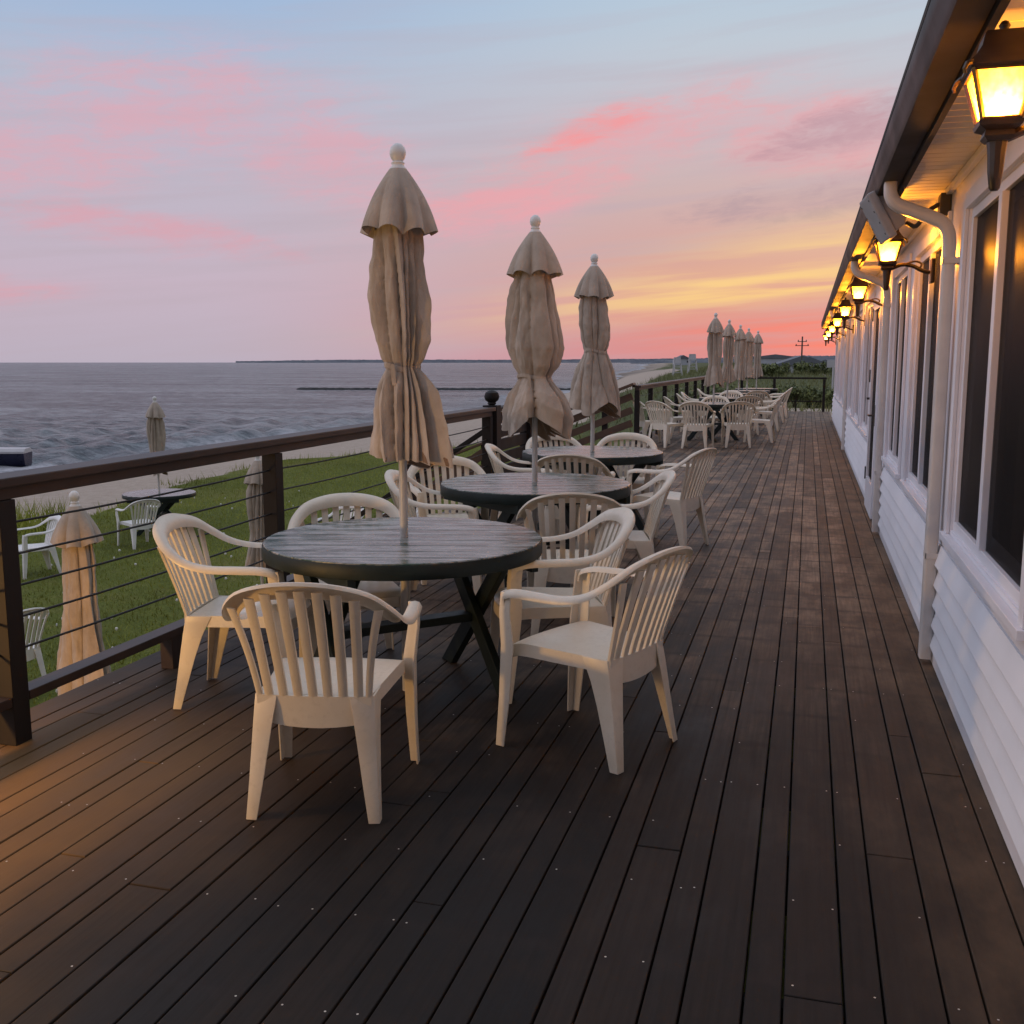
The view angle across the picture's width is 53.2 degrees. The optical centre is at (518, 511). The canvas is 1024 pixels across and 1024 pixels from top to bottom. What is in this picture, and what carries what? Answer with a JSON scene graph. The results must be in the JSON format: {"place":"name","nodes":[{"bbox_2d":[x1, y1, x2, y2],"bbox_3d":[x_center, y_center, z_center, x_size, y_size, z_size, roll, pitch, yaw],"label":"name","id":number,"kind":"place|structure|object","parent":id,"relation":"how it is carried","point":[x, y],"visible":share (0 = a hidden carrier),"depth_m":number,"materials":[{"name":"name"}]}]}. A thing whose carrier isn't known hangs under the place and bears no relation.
{"place":"outdoors","nodes":[
{"label":"outdoors","id":0,"kind":"place"},
{"bbox_2d":[16,493,70,535],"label":"beach grass","id":1,"kind":"structure","parent":0,"point":[31,523],"depth_m":19.07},
{"bbox_2d":[18,443,470,532],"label":"lawn edge grass","id":2,"kind":"structure","parent":0,"point":[200,484],"depth_m":26.48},
{"bbox_2d":[0,362,655,472],"bbox_3d":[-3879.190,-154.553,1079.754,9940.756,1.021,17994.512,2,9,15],"label":"sea","id":3,"kind":"structure","parent":0,"point":[56,413],"depth_m":111.15,"materials":[{"name":"liquid"}]},
{"bbox_2d":[296,387,570,389],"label":"rock jetty","id":4,"kind":"object","parent":3,"relation":"in","point":[316,388],"visible":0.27,"depth_m":149.09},
{"bbox_2d":[4,363,882,1007],"bbox_3d":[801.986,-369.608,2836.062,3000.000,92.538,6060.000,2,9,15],"label":"ground","id":5,"kind":"structure","parent":0,"point":[100,493],"depth_m":21.36,"materials":[{"name":"plant"}]},
{"bbox_2d":[0,447,32,466],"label":"beached boat","id":6,"kind":"object","parent":5,"relation":"on","point":[17,456],"visible":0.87,"depth_m":39.97,"materials":[{"name":"blue paint"}]},
{"bbox_2d":[23,607,48,675],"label":"resin armchair","id":7,"kind":"object","parent":5,"relation":"on","point":[33,652],"visible":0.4,"depth_m":9.50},
{"bbox_2d":[17,515,61,579],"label":"resin armchair","id":8,"kind":"object","parent":5,"relation":"on","point":[25,545],"visible":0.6,"depth_m":14.99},
{"bbox_2d":[50,491,111,695],"bbox_3d":[-3.177,1.072,7.461,0.423,2.470,0.427,-3,9,-20],"label":"closed parasol","id":9,"kind":"object","parent":5,"relation":"on","point":[79,644],"visible":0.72,"depth_m":7.34,"materials":[{"name":"fabric"}]},
{"bbox_2d":[115,499,160,549],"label":"resin armchair","id":10,"kind":"object","parent":5,"relation":"on","point":[140,521],"visible":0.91,"depth_m":17.12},
{"bbox_2d":[145,396,167,513],"bbox_3d":[-6.546,-0.852,18.465,0.379,2.470,0.343,0,8,0],"label":"closed parasol","id":11,"kind":"object","parent":5,"relation":"on","point":[155,427],"visible":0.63,"depth_m":18.30,"materials":[{"name":"fabric"}]},
{"bbox_2d":[122,488,195,535],"bbox_3d":[-6.525,0.009,18.594,1.274,0.728,1.274,-1,8,-4],"label":"round table","id":12,"kind":"object","parent":5,"relation":"on","point":[168,501],"visible":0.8,"depth_m":18.26,"materials":[{"name":"green paint"}]},
{"bbox_2d":[51,490,299,692],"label":"clover flowers","id":13,"kind":"object","parent":5,"relation":"on","point":[116,628],"visible":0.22,"depth_m":14.95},
{"bbox_2d":[244,456,265,583],"bbox_3d":[-3.105,0.504,12.223,0.379,2.470,0.343,-3,9,-23],"label":"closed parasol","id":14,"kind":"object","parent":5,"relation":"on","point":[255,505],"visible":0.5,"depth_m":12.05,"materials":[{"name":"fabric"}]},
{"bbox_2d":[17,445,518,703],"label":"lawn grass","id":15,"kind":"structure","parent":5,"relation":"on","point":[233,556],"depth_m":17.99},
{"bbox_2d":[318,506,363,520],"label":"resin armchair","id":16,"kind":"object","parent":5,"relation":"on","point":[341,508],"visible":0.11,"depth_m":16.10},
{"bbox_2d":[286,430,481,575],"bbox_3d":[-1.465,0.306,10.936,2.453,2.478,0.090,2,9,15],"label":"stair handrail","id":17,"kind":"object","parent":5,"relation":"on","point":[470,440],"depth_m":10.56,"materials":[{"name":"brown wood"}]},
{"bbox_2d":[0,411,1023,1023],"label":"deck","id":18,"kind":"structure","parent":5,"relation":"on","point":[542,865],"depth_m":3.35,"materials":[{"name":"brown wood"}]},
{"bbox_2d":[152,513,316,708],"bbox_3d":[-1.294,0.431,4.689,0.654,0.839,0.635,1,8,4],"label":"resin armchair","id":19,"kind":"object","parent":18,"relation":"on","point":[202,609],"visible":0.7,"depth_m":4.59,"materials":[{"name":"plastic"}]},
{"bbox_2d":[0,407,495,745],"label":"deck railing","id":20,"kind":"object","parent":18,"relation":"on","point":[18,690],"visible":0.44,"depth_m":4.66,"materials":[{"name":"brown wood"}]},
{"bbox_2d":[222,582,421,823],"bbox_3d":[-0.676,0.592,3.593,0.635,0.839,0.654,1,8,4],"label":"resin armchair","id":21,"kind":"object","parent":18,"relation":"on","point":[322,690],"visible":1,"depth_m":3.41,"materials":[{"name":"plastic"}]},
{"bbox_2d":[288,493,410,656],"bbox_3d":[-0.851,0.358,5.181,0.635,0.839,0.654,-2,9,-12],"label":"resin armchair","id":22,"kind":"object","parent":18,"relation":"on","point":[388,592],"visible":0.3,"depth_m":5.36,"materials":[{"name":"plastic"}]},
{"bbox_2d":[262,517,541,730],"bbox_3d":[-0.528,0.477,4.755,1.274,0.728,1.274,-5,10,-30],"label":"round table","id":23,"kind":"object","parent":18,"relation":"on","point":[353,553],"visible":0.94,"depth_m":4.57,"materials":[{"name":"green paint"}]},
{"bbox_2d":[360,143,453,690],"bbox_3d":[-0.500,-0.391,4.674,0.409,2.470,0.464,0,8,-2],"label":"closed parasol","id":24,"kind":"object","parent":18,"relation":"on","point":[410,426],"visible":1,"depth_m":4.49,"materials":[{"name":"fabric"}]},
{"bbox_2d":[384,469,488,594],"bbox_3d":[-0.524,0.150,6.604,0.654,0.839,0.635,1,8,6],"label":"resin armchair","id":25,"kind":"object","parent":18,"relation":"on","point":[391,476],"visible":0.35,"depth_m":6.36,"materials":[{"name":"plastic"}]},
{"bbox_2d":[407,456,497,584],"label":"resin armchair","id":26,"kind":"object","parent":18,"relation":"on","point":[466,463],"visible":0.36,"depth_m":7.54,"materials":[{"name":"plastic"}]},
{"bbox_2d":[483,390,500,513],"bbox_3d":[-0.272,-0.605,10.349,0.156,1.250,0.152,2,9,15],"label":"corner post","id":27,"kind":"object","parent":18,"relation":"on","point":[491,397],"visible":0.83,"depth_m":10.24,"materials":[{"name":"brown wood"}]},
{"bbox_2d":[485,443,559,546],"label":"resin armchair","id":28,"kind":"object","parent":18,"relation":"on","point":[498,465],"visible":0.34,"depth_m":8.53,"materials":[{"name":"plastic"}]},
{"bbox_2d":[416,383,635,513],"bbox_3d":[-0.081,-1.137,19.822,4.650,2.750,0.300,2,9,15],"label":"ramp handrail","id":29,"kind":"object","parent":18,"relation":"on","point":[604,420],"visible":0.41,"depth_m":19.33,"materials":[{"name":"wood"}]},
{"bbox_2d":[501,405,559,472],"bbox_3d":[0.109,-0.716,11.705,0.140,1.075,2.760,2,9,15],"label":"deck railing","id":30,"kind":"object","parent":18,"relation":"on","point":[524,430],"visible":0.05,"depth_m":11.15,"materials":[{"name":"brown wood"}]},
{"bbox_2d":[440,472,630,587],"bbox_3d":[0.111,0.162,6.899,1.274,0.728,1.274,-6,10,-34],"label":"round table","id":31,"kind":"object","parent":18,"relation":"on","point":[508,495],"visible":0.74,"depth_m":6.62,"materials":[{"name":"green paint"}]},
{"bbox_2d":[502,215,573,531],"bbox_3d":[0.148,-0.699,6.768,0.402,2.470,0.498,-7,11,-40],"label":"closed parasol","id":32,"kind":"object","parent":18,"relation":"on","point":[536,399],"visible":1,"depth_m":6.63,"materials":[{"name":"fabric"}]},
{"bbox_2d":[525,435,598,524],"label":"resin armchair","id":33,"kind":"object","parent":18,"relation":"on","point":[573,441],"visible":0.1,"depth_m":9.99,"materials":[{"name":"plastic"}]},
{"bbox_2d":[490,507,634,703],"bbox_3d":[0.207,0.406,4.858,0.654,0.839,0.635,-1,8,-9],"label":"resin armchair","id":34,"kind":"object","parent":18,"relation":"on","point":[613,544],"visible":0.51,"depth_m":4.69,"materials":[{"name":"plastic"}]},
{"bbox_2d":[516,492,621,635],"bbox_3d":[0.303,0.263,5.829,0.635,0.839,0.654,0,8,3],"label":"resin armchair","id":35,"kind":"object","parent":18,"relation":"on","point":[541,577],"visible":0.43,"depth_m":5.58,"materials":[{"name":"plastic"}]},
{"bbox_2d":[538,454,615,548],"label":"resin armchair","id":36,"kind":"object","parent":18,"relation":"on","point":[568,459],"visible":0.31,"depth_m":7.78,"materials":[{"name":"plastic"}]},
{"bbox_2d":[522,446,662,529],"bbox_3d":[0.665,-0.190,9.294,1.274,0.728,1.274,-6,10,-36],"label":"round table","id":37,"kind":"object","parent":18,"relation":"on","point":[609,457],"visible":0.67,"depth_m":9.11,"materials":[{"name":"green paint"}]},
{"bbox_2d":[496,546,692,774],"bbox_3d":[0.329,0.521,4.073,0.654,0.839,0.635,6,11,37],"label":"resin armchair","id":38,"kind":"object","parent":18,"relation":"on","point":[614,658],"visible":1,"depth_m":3.94,"materials":[{"name":"plastic"}]},
{"bbox_2d":[569,254,620,474],"bbox_3d":[0.673,-1.051,9.168,0.469,2.470,0.354,2,9,15],"label":"closed parasol","id":39,"kind":"object","parent":18,"relation":"on","point":[594,386],"visible":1,"depth_m":9.03,"materials":[{"name":"fabric"}]},
{"bbox_2d":[570,470,675,595],"bbox_3d":[0.671,0.152,6.589,0.654,0.839,0.635,0,8,1],"label":"resin armchair","id":40,"kind":"object","parent":18,"relation":"on","point":[640,542],"visible":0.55,"depth_m":6.41,"materials":[{"name":"plastic"}]},
{"bbox_2d":[594,432,657,522],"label":"resin armchair","id":41,"kind":"object","parent":18,"relation":"on","point":[641,480],"visible":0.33,"depth_m":10.00,"materials":[{"name":"plastic"}]},
{"bbox_2d":[632,399,669,443],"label":"resin armchair","id":42,"kind":"object","parent":18,"relation":"on","point":[644,424],"visible":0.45,"depth_m":19.18,"materials":[{"name":"plastic"}]},
{"bbox_2d":[645,401,687,447],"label":"resin armchair","id":43,"kind":"object","parent":18,"relation":"on","point":[663,424],"visible":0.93,"depth_m":18.43,"materials":[{"name":"plastic"}]},
{"bbox_2d":[632,376,709,444],"bbox_3d":[4.118,-2.808,25.865,0.160,1.100,14.310,2,9,15],"label":"deck railing","id":44,"kind":"object","parent":18,"relation":"on","point":[651,386],"visible":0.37,"depth_m":22.38,"materials":[{"name":"brown wood"}]},
{"bbox_2d":[626,447,716,545],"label":"resin armchair","id":45,"kind":"object","parent":18,"relation":"on","point":[684,500],"visible":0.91,"depth_m":8.35,"materials":[{"name":"plastic"}]},
{"bbox_2d":[663,396,696,438],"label":"resin armchair","id":46,"kind":"object","parent":18,"relation":"on","point":[672,418],"visible":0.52,"depth_m":20.53,"materials":[{"name":"plastic"}]},
{"bbox_2d":[676,393,702,431],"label":"resin armchair","id":47,"kind":"object","parent":18,"relation":"on","point":[679,397],"visible":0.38,"depth_m":22.57,"materials":[{"name":"plastic"}]},
{"bbox_2d":[681,392,707,422],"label":"resin armchair","id":48,"kind":"object","parent":18,"relation":"on","point":[684,396],"visible":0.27,"depth_m":23.75,"materials":[{"name":"plastic"}]},
{"bbox_2d":[678,402,715,448],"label":"resin armchair","id":49,"kind":"object","parent":18,"relation":"on","point":[694,426],"visible":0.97,"depth_m":18.09,"materials":[{"name":"plastic"}]},
{"bbox_2d":[681,402,744,442],"bbox_3d":[3.814,-1.772,20.073,1.274,0.728,1.274,-8,12,-44],"label":"round table","id":50,"kind":"object","parent":18,"relation":"on","point":[716,406],"visible":0.38,"depth_m":19.96,"materials":[{"name":"green paint"}]},
{"bbox_2d":[697,395,728,436],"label":"resin armchair","id":51,"kind":"object","parent":18,"relation":"on","point":[718,397],"visible":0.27,"depth_m":21.21,"materials":[{"name":"plastic"}]},
{"bbox_2d":[703,313,723,417],"bbox_3d":[3.801,-2.636,19.963,0.343,2.470,0.379,-5,10,-32],"label":"closed parasol","id":52,"kind":"object","parent":18,"relation":"on","point":[714,375],"visible":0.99,"depth_m":19.81,"materials":[{"name":"fabric"}]},
{"bbox_2d":[699,397,753,428],"bbox_3d":[4.724,-2.233,23.211,1.274,0.728,1.274,7,11,40],"label":"round table","id":53,"kind":"object","parent":18,"relation":"on","point":[731,399],"visible":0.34,"depth_m":22.82,"materials":[{"name":"green paint"}]},
{"bbox_2d":[722,319,736,429],"bbox_3d":[4.704,-3.094,23.078,0.379,2.470,0.343,-2,9,-13],"label":"closed parasol","id":54,"kind":"object","parent":18,"relation":"on","point":[729,335],"visible":0.93,"depth_m":22.94,"materials":[{"name":"fabric"}]},
{"bbox_2d":[716,390,742,425],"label":"resin armchair","id":55,"kind":"object","parent":18,"relation":"on","point":[735,393],"visible":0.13,"depth_m":24.89,"materials":[{"name":"plastic"}]},
{"bbox_2d":[720,401,755,447],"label":"resin armchair","id":56,"kind":"object","parent":18,"relation":"on","point":[746,426],"visible":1,"depth_m":18.35,"materials":[{"name":"plastic"}]},
{"bbox_2d":[715,393,763,421],"bbox_3d":[5.654,-2.693,26.344,1.274,0.728,1.274,-7,11,-39],"label":"round table","id":57,"kind":"object","parent":18,"relation":"on","point":[744,394],"visible":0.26,"depth_m":26.00,"materials":[{"name":"green paint"}]},
{"bbox_2d":[734,325,746,390],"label":"closed parasol","id":58,"kind":"object","parent":18,"relation":"on","point":[739,347],"visible":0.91,"depth_m":26.06,"materials":[{"name":"fabric"}]},
{"bbox_2d":[724,390,769,415],"bbox_3d":[6.441,-3.069,28.900,1.274,0.728,1.274,-8,12,-44],"label":"round table","id":59,"kind":"object","parent":18,"relation":"on","point":[745,391],"visible":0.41,"depth_m":28.91,"materials":[{"name":"green paint"}]},
{"bbox_2d":[733,395,762,434],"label":"resin armchair","id":60,"kind":"object","parent":18,"relation":"on","point":[756,414],"visible":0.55,"depth_m":21.49,"materials":[{"name":"plastic"}]},
{"bbox_2d":[744,328,754,390],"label":"closed parasol","id":61,"kind":"object","parent":18,"relation":"on","point":[748,359],"visible":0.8,"depth_m":28.61,"materials":[{"name":"fabric"}]},
{"bbox_2d":[735,388,777,412],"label":"round table","id":62,"kind":"object","parent":18,"relation":"on","point":[773,390],"visible":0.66,"depth_m":31.09,"materials":[{"name":"green paint"}]},
{"bbox_2d":[745,391,769,424],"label":"resin armchair","id":63,"kind":"object","parent":18,"relation":"on","point":[760,392],"visible":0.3,"depth_m":25.00,"materials":[{"name":"plastic"}]},
{"bbox_2d":[753,331,762,387],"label":"closed parasol","id":64,"kind":"object","parent":18,"relation":"on","point":[757,366],"visible":0.94,"depth_m":30.95,"materials":[{"name":"fabric"}]},
{"bbox_2d":[743,398,780,442],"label":"resin armchair","id":65,"kind":"object","parent":18,"relation":"on","point":[770,424],"visible":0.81,"depth_m":19.52,"materials":[{"name":"plastic"}]},
{"bbox_2d":[753,393,784,430],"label":"resin armchair","id":66,"kind":"object","parent":18,"relation":"on","point":[776,419],"visible":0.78,"depth_m":22.75,"materials":[{"name":"plastic"}]},
{"bbox_2d":[762,389,789,422],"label":"resin armchair","id":67,"kind":"object","parent":18,"relation":"on","point":[781,409],"visible":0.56,"depth_m":25.86,"materials":[{"name":"plastic"}]},
{"bbox_2d":[766,387,792,417],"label":"resin armchair","id":68,"kind":"object","parent":18,"relation":"on","point":[785,409],"visible":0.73,"depth_m":28.18,"materials":[{"name":"plastic"}]},
{"bbox_2d":[740,377,826,411],"bbox_3d":[7.823,-3.709,32.141,3.540,1.060,0.090,2,9,15],"label":"end railing","id":69,"kind":"object","parent":18,"relation":"on","point":[823,394],"visible":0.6,"depth_m":31.82,"materials":[{"name":"brown wood"}]},
{"bbox_2d":[821,0,1023,886],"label":"restaurant building","id":70,"kind":"structure","parent":18,"relation":"on","point":[928,409],"depth_m":4.54,"materials":[{"name":"white paint"}]},
{"bbox_2d":[824,328,839,343],"bbox_3d":[7.150,-4.040,23.308,0.358,0.393,0.200,2,9,15],"label":"wall lantern","id":71,"kind":"object","parent":70,"relation":"attached to","point":[828,335],"depth_m":23.28,"materials":[{"name":"brown metal"}]},
{"bbox_2d":[833,330,838,396],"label":"window","id":72,"kind":"structure","parent":70,"relation":"in","point":[837,344],"depth_m":25.92,"materials":[{"name":"white paint"}]},
{"bbox_2d":[827,320,845,340],"bbox_3d":[6.165,-3.529,19.831,0.358,0.393,0.200,2,9,15],"label":"wall lantern","id":73,"kind":"object","parent":70,"relation":"attached to","point":[830,326],"depth_m":19.80,"materials":[{"name":"glass"}]},
{"bbox_2d":[835,328,841,400],"bbox_3d":[7.255,-3.347,23.065,0.096,1.610,1.780,2,9,15],"label":"window","id":74,"kind":"structure","parent":70,"relation":"in","point":[839,357],"depth_m":23.55,"materials":[{"name":"white paint"}]},
{"bbox_2d":[838,325,845,404],"bbox_3d":[6.634,-3.025,20.874,0.096,1.610,1.780,2,9,15],"label":"window","id":75,"kind":"structure","parent":70,"relation":"in","point":[843,339],"depth_m":21.49,"materials":[{"name":"white paint"}]},
{"bbox_2d":[831,311,853,335],"bbox_3d":[5.179,-3.018,16.354,0.358,0.393,0.200,2,9,15],"label":"wall lantern","id":76,"kind":"object","parent":70,"relation":"attached to","point":[836,318],"depth_m":16.32,"materials":[{"name":"glass"}]},
{"bbox_2d":[841,318,850,409],"bbox_3d":[5.984,-2.704,18.691,0.035,1.610,1.780,2,9,15],"label":"window","id":77,"kind":"structure","parent":70,"relation":"in","point":[849,320],"depth_m":19.41,"materials":[{"name":"white paint"}]},
{"bbox_2d":[837,297,864,328],"bbox_3d":[4.193,-2.508,12.877,0.358,0.393,0.200,2,9,15],"label":"wall lantern","id":78,"kind":"object","parent":70,"relation":"attached to","point":[845,306],"depth_m":12.84,"materials":[{"name":"glass"}]},
{"bbox_2d":[846,311,855,416],"bbox_3d":[5.392,-2.381,16.492,0.096,1.610,1.780,2,9,15],"label":"window","id":79,"kind":"structure","parent":70,"relation":"in","point":[852,353],"depth_m":16.62,"materials":[{"name":"white paint"}]},
{"bbox_2d":[851,303,864,425],"bbox_3d":[4.771,-2.060,14.301,0.096,1.610,1.780,2,9,15],"label":"window","id":80,"kind":"structure","parent":70,"relation":"in","point":[861,324],"depth_m":14.42,"materials":[{"name":"white paint"}]},
{"bbox_2d":[847,276,882,316],"bbox_3d":[3.208,-1.997,9.400,0.358,0.393,0.200,2,9,15],"label":"wall lantern","id":81,"kind":"object","parent":70,"relation":"attached to","point":[858,288],"depth_m":9.37,"materials":[{"name":"brown metal"}]},
{"bbox_2d":[858,291,875,438],"bbox_3d":[4.150,-1.738,12.110,0.096,1.610,1.780,2,9,15],"label":"window","id":82,"kind":"structure","parent":70,"relation":"in","point":[869,323],"depth_m":12.52,"materials":[{"name":"white paint"}]},
{"bbox_2d":[864,290,882,518],"bbox_3d":[3.545,-1.084,10.282,0.107,2.178,1.100,2,9,15],"label":"downspout","id":83,"kind":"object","parent":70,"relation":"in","point":[877,312],"depth_m":10.37,"materials":[{"name":"white paint"}]},
{"bbox_2d":[881,253,911,478],"bbox_3d":[3.005,-1.145,8.071,0.096,1.610,1.540,2,9,15],"label":"window","id":84,"kind":"structure","parent":70,"relation":"in","point":[904,281],"depth_m":8.16,"materials":[{"name":"white paint"}]},
{"bbox_2d":[869,229,935,290],"bbox_3d":[2.222,-1.487,5.923,0.358,0.393,0.200,2,9,15],"label":"wall lantern","id":85,"kind":"object","parent":70,"relation":"attached to","point":[887,254],"depth_m":5.90,"materials":[{"name":"brown metal"}]},
{"bbox_2d":[859,191,951,244],"bbox_3d":[2.044,-1.565,5.430,0.445,0.264,0.210,2,9,15],"label":"floodlight","id":86,"kind":"object","parent":70,"relation":"attached to","point":[886,222],"visible":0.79,"depth_m":5.37,"materials":[{"name":"metal"}]},
{"bbox_2d":[899,211,952,518],"bbox_3d":[2.465,-0.865,6.165,0.096,1.610,1.780,2,9,15],"label":"window","id":87,"kind":"structure","parent":70,"relation":"in","point":[928,294],"depth_m":6.37,"materials":[{"name":"white paint"}]},
{"bbox_2d":[939,135,1023,641],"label":"window","id":88,"kind":"structure","parent":70,"relation":"in","point":[988,516],"depth_m":3.97,"materials":[{"name":"white paint"}]},
{"bbox_2d":[951,20,1023,190],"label":"wall lantern","id":89,"kind":"object","parent":70,"relation":"attached to","point":[991,79],"depth_m":2.42,"materials":[{"name":"brown metal"}]},
{"bbox_2d":[474,360,833,444],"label":"dune grass","id":90,"kind":"structure","parent":5,"relation":"on","point":[700,370],"depth_m":63.69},
{"bbox_2d":[672,357,682,374],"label":"lifeguard chair","id":91,"kind":"object","parent":5,"relation":"on","point":[677,360],"visible":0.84,"depth_m":110.55,"materials":[{"name":"white paint"}]},
{"bbox_2d":[673,355,690,364],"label":"house","id":92,"kind":"structure","parent":5,"relation":"on","point":[684,359],"depth_m":626.22,"materials":[{"name":"paint"}]},
{"bbox_2d":[668,388,709,404],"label":"shrub","id":93,"kind":"object","parent":5,"relation":"on","point":[690,394],"visible":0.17,"depth_m":44.33,"materials":[{"name":"green plant"}]},
{"bbox_2d":[687,354,697,371],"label":"lifeguard chair","id":94,"kind":"object","parent":5,"relation":"on","point":[692,356],"visible":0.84,"depth_m":112.05,"materials":[{"name":"white paint"}]},
{"bbox_2d":[710,384,752,394],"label":"shrub","id":95,"kind":"object","parent":5,"relation":"on","point":[718,389],"visible":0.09,"depth_m":42.85,"materials":[{"name":"green plant"}]},
{"bbox_2d":[753,354,793,363],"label":"house","id":96,"kind":"structure","parent":5,"relation":"on","point":[769,359],"depth_m":246.79,"materials":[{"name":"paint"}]},
{"bbox_2d":[761,362,790,376],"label":"shrub","id":97,"kind":"object","parent":5,"relation":"on","point":[773,368],"visible":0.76,"depth_m":74.32,"materials":[{"name":"green plant"}]},
{"bbox_2d":[770,381,822,406],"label":"shrub","id":98,"kind":"object","parent":5,"relation":"on","point":[803,393],"visible":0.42,"depth_m":41.11,"materials":[{"name":"green plant"}]},
{"bbox_2d":[770,356,829,375],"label":"house","id":99,"kind":"structure","parent":5,"relation":"on","point":[791,361],"depth_m":168.96,"materials":[{"name":"paint"}]},
{"bbox_2d":[795,336,808,359],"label":"utility pole","id":100,"kind":"object","parent":5,"relation":"on","point":[802,345],"visible":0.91,"depth_m":114.22,"materials":[{"name":"brown wood"}]},
{"bbox_2d":[795,357,821,374],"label":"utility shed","id":101,"kind":"structure","parent":5,"relation":"on","point":[812,360],"depth_m":94.27,"materials":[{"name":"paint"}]},
{"bbox_2d":[793,360,834,374],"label":"shrub","id":102,"kind":"object","parent":5,"relation":"on","point":[815,368],"visible":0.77,"depth_m":85.24,"materials":[{"name":"green plant"}]},
{"bbox_2d":[797,384,833,405],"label":"shrub","id":103,"kind":"object","parent":5,"relation":"on","point":[828,392],"visible":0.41,"depth_m":41.02,"materials":[{"name":"green plant"}]},
{"bbox_2d":[827,360,834,388],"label":"sign post","id":104,"kind":"object","parent":5,"relation":"on","point":[830,363],"visible":0.65,"depth_m":56.85,"materials":[{"name":"white paint"}]},
{"bbox_2d":[0,0,927,362],"label":"sky","id":105,"kind":"structure","parent":0,"point":[181,180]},
{"bbox_2d":[236,355,834,362],"bbox_3d":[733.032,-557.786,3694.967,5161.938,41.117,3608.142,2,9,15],"label":"hills","id":106,"kind":"structure","parent":0,"point":[705,360],"depth_m":5102.96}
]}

